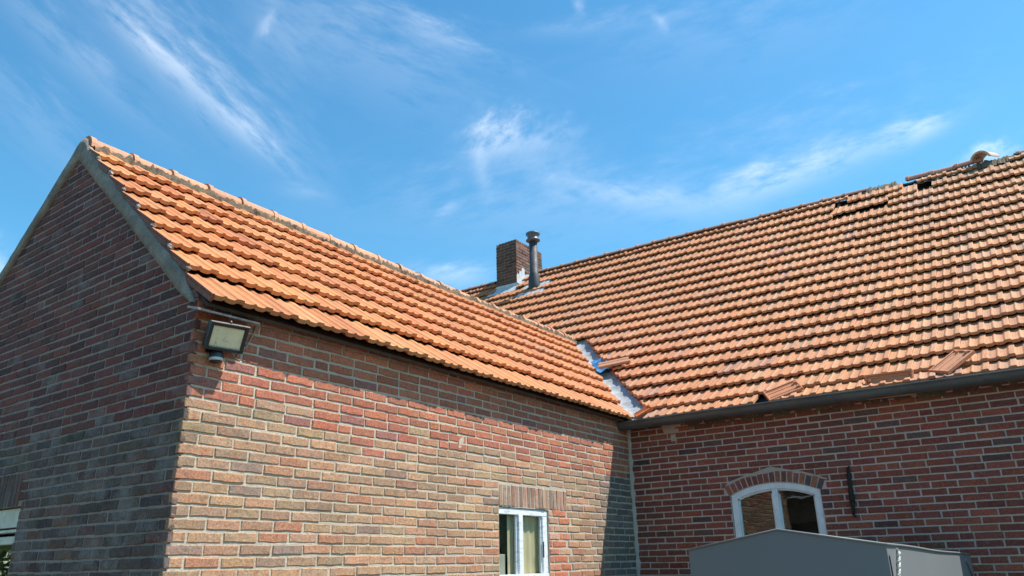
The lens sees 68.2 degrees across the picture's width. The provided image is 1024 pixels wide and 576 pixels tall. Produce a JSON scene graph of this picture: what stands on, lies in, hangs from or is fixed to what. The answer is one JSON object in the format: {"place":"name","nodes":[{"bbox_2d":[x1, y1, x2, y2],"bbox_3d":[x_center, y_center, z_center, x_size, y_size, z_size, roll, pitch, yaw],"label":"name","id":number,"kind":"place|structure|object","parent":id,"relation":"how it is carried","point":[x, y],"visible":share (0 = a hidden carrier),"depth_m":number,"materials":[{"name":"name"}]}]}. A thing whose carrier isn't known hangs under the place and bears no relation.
{"place":"outdoors","nodes":[
{"label":"outdoors","id":0,"kind":"place"},
{"bbox_2d":[0,0,1023,289],"label":"sky","id":1,"kind":"structure","parent":0,"point":[426,137],"materials":[{"name":"blue"}]},
{"label":"ground","id":2,"kind":"structure","parent":0,"visible":0},
{"bbox_2d":[0,136,640,575],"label":"brick annex","id":3,"kind":"object","parent":2,"relation":"on","point":[352,410],"visible":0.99,"depth_m":5.20,"materials":[{"name":"brick"}]},
{"bbox_2d":[0,508,19,545],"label":"window","id":4,"kind":"structure","parent":3,"relation":"in","point":[8,518],"depth_m":5.08,"materials":[{"name":"beige paint"}]},
{"bbox_2d":[202,319,249,363],"bbox_3d":[-1.641,0.312,4.310,0.220,0.232,0.186,15,-26,-37],"label":"floodlight","id":5,"kind":"object","parent":3,"relation":"attached to","point":[221,336],"visible":1,"depth_m":4.28,"materials":[{"name":"metal"}]},
{"bbox_2d":[232,325,256,359],"bbox_3d":[-1.609,0.311,4.479,0.031,0.240,0.219,-10,-22,24],"label":"cable","id":6,"kind":"object","parent":3,"relation":"attached to","point":[247,343],"visible":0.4,"depth_m":4.53,"materials":[{"name":"grey plastic"}]},
{"bbox_2d":[507,515,539,574],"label":"curtain","id":7,"kind":"object","parent":3,"relation":"hanging from","point":[531,544],"depth_m":6.47,"materials":[{"name":"beige fabric"}]},
{"bbox_2d":[499,507,548,575],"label":"window","id":8,"kind":"structure","parent":3,"relation":"in","point":[518,513],"depth_m":6.36,"materials":[{"name":"white paint"}]},
{"bbox_2d":[461,150,1023,575],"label":"brick farmhouse","id":9,"kind":"object","parent":2,"relation":"on","point":[713,333],"visible":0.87,"depth_m":7.93,"materials":[{"name":"ceramic"}]},
{"bbox_2d":[591,353,613,372],"bbox_3d":[1.231,0.998,10.097,0.275,0.397,0.481,2,-20,-7],"label":"plastic sheet","id":10,"kind":"object","parent":9,"relation":"on","point":[595,363],"visible":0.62,"depth_m":10.20,"materials":[{"name":"blue plastic"}]},
{"bbox_2d":[598,357,630,368],"bbox_3d":[1.318,0.967,9.781,0.405,0.112,0.197,-22,11,6],"label":"loose roof tile","id":11,"kind":"object","parent":9,"relation":"on","point":[614,362],"visible":1,"depth_m":9.71,"materials":[{"name":"ceramic"}]},
{"bbox_2d":[633,404,652,418],"bbox_3d":[1.408,1.325,8.135,0.200,0.046,0.104,-31,13,-3],"label":"loose roof tile","id":12,"kind":"object","parent":9,"relation":"on","point":[648,408],"visible":1,"depth_m":8.11,"materials":[{"name":"ceramic"}]},
{"bbox_2d":[731,482,826,537],"bbox_3d":[2.512,2.445,7.013,0.850,1.245,0.078,-15,-24,33],"label":"window","id":13,"kind":"structure","parent":9,"relation":"in","point":[775,487],"depth_m":7.15,"materials":[{"name":"white paint"}]},
{"bbox_2d":[763,379,803,400],"bbox_3d":[2.604,0.985,7.276,0.340,0.042,0.202,-23,15,6],"label":"loose roof tile","id":14,"kind":"object","parent":9,"relation":"on","point":[787,388],"visible":1,"depth_m":7.27,"materials":[{"name":"ceramic"}]},
{"bbox_2d":[864,369,916,399],"bbox_3d":[3.334,0.850,6.682,0.400,0.230,0.046,-15,-36,35],"label":"loose roof tile","id":15,"kind":"object","parent":9,"relation":"on","point":[887,376],"visible":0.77,"depth_m":6.70,"materials":[{"name":"ceramic"}]},
{"bbox_2d":[928,350,975,374],"bbox_3d":[3.794,0.632,6.536,0.352,0.041,0.207,-31,6,-17],"label":"loose roof tile","id":16,"kind":"object","parent":9,"relation":"on","point":[951,362],"visible":1,"depth_m":6.52,"materials":[{"name":"ceramic"}]},
{"bbox_2d":[970,150,999,162],"bbox_3d":[6.914,-1.936,11.076,0.320,0.121,0.284,-3,-14,-32],"label":"loose ridge tile","id":17,"kind":"object","parent":9,"relation":"on","point":[983,154],"visible":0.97,"depth_m":11.05,"materials":[{"name":"ceramic"}]},
{"bbox_2d":[687,528,973,575],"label":"shed","id":18,"kind":"object","parent":2,"relation":"on","point":[778,552],"visible":1,"depth_m":3.98,"materials":[{"name":"metal"}]}
]}

